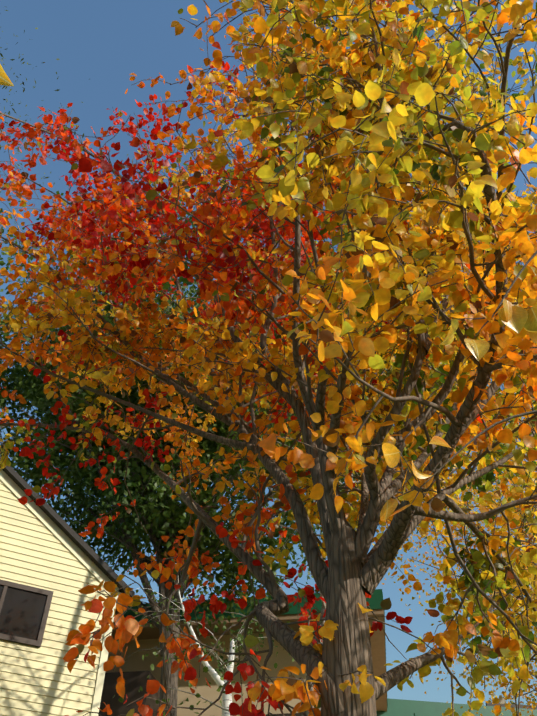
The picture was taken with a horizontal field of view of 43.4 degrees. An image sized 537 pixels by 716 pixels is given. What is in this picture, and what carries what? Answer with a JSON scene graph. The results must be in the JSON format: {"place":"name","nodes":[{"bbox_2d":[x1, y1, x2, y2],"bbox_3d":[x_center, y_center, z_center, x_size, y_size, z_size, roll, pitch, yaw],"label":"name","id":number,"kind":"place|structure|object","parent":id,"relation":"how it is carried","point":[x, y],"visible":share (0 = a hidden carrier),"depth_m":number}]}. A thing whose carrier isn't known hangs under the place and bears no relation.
{"place":"outdoors","nodes":[
{"label":"outdoors","id":0,"kind":"place"},
{"bbox_2d":[0,481,110,715],"bbox_3d":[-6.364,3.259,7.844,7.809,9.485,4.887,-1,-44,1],"label":"house siding","id":1,"kind":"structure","parent":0,"point":[42,680],"depth_m":9.92},
{"bbox_2d":[0,579,53,646],"bbox_3d":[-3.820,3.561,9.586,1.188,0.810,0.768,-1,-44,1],"label":"window frame","id":2,"kind":"object","parent":1,"relation":"in","point":[21,640],"visible":0.94,"depth_m":9.77},
{"bbox_2d":[0,585,46,639],"bbox_3d":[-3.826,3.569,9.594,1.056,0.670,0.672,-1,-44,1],"label":"window pane","id":3,"kind":"structure","parent":2,"relation":"in","point":[21,613],"depth_m":9.71},
{"bbox_2d":[0,469,118,715],"bbox_3d":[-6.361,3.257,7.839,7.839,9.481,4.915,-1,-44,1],"label":"house trim","id":4,"kind":"structure","parent":1,"relation":"attached to","point":[61,536],"depth_m":10.68},
{"bbox_2d":[0,456,134,614],"bbox_3d":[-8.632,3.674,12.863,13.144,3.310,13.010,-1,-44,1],"label":"house roof","id":5,"kind":"structure","parent":1,"relation":"on","point":[93,556],"depth_m":10.73},
{"bbox_2d":[98,671,159,715],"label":"window","id":6,"kind":"structure","parent":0,"point":[134,681],"depth_m":15.16},
{"bbox_2d":[0,0,536,715],"bbox_3d":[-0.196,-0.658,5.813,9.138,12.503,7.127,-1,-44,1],"label":"pear tree","id":7,"kind":"object","parent":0,"point":[420,76],"depth_m":4.18},
{"bbox_2d":[0,64,536,520],"bbox_3d":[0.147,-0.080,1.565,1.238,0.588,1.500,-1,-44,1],"label":"leaves","id":8,"kind":"object","parent":7,"relation":"attached to","point":[517,319],"visible":1,"depth_m":1.83},
{"bbox_2d":[0,0,536,705],"label":"sky","id":9,"kind":"structure","parent":0,"point":[97,44]},
{"bbox_2d":[266,713,300,715],"bbox_3d":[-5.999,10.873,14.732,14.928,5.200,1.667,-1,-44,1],"label":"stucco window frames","id":10,"kind":"structure","parent":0,"point":[290,714],"depth_m":15.85},
{"bbox_2d":[359,302,536,715],"bbox_3d":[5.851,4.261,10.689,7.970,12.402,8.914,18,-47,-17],"label":"tree","id":11,"kind":"object","parent":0,"point":[458,534],"depth_m":12.08},
{"bbox_2d":[376,698,536,715],"bbox_3d":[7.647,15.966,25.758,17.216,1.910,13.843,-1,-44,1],"label":"roof","id":12,"kind":"structure","parent":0,"point":[398,707],"depth_m":22.26},
{"bbox_2d":[486,702,536,708],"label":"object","id":13,"kind":"structure","parent":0,"point":[502,705],"depth_m":23.45},
{"label":"ground","id":14,"kind":"structure","parent":0,"visible":0},
{"bbox_2d":[0,10,127,231],"bbox_3d":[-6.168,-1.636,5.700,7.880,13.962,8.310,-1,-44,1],"label":"pinnate tree","id":15,"kind":"object","parent":14,"relation":"on","point":[26,114],"depth_m":9.84},
{"bbox_2d":[118,559,291,715],"bbox_3d":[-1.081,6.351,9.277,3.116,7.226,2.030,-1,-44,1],"label":"birch","id":16,"kind":"object","parent":14,"relation":"on","point":[227,698],"depth_m":10.76},
{"bbox_2d":[105,631,314,715],"bbox_3d":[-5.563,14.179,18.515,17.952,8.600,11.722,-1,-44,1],"label":"house wall","id":17,"kind":"structure","parent":14,"relation":"on","point":[137,662],"depth_m":16.84},
{"bbox_2d":[111,609,386,710],"bbox_3d":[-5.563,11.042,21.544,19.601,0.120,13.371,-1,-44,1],"label":"roof trim","id":18,"kind":"structure","parent":17,"relation":"attached to","point":[377,638],"depth_m":17.27},
{"bbox_2d":[113,589,387,707],"bbox_3d":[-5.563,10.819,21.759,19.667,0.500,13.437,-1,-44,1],"label":"roof","id":19,"kind":"structure","parent":17,"relation":"attached to","point":[375,600],"depth_m":17.00},
{"bbox_2d":[0,163,477,715],"bbox_3d":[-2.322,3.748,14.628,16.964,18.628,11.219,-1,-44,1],"label":"green tree","id":20,"kind":"object","parent":14,"relation":"on","point":[26,385],"depth_m":14.80},
{"bbox_2d":[76,360,422,715],"bbox_3d":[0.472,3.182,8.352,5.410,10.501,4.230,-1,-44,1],"label":"pale tree","id":21,"kind":"object","parent":14,"relation":"on","point":[197,695],"depth_m":7.84},
{"bbox_2d":[506,678,536,705],"bbox_3d":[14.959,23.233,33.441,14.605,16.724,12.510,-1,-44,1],"label":"building","id":22,"kind":"structure","parent":14,"relation":"on","point":[527,698],"depth_m":39.61}
]}

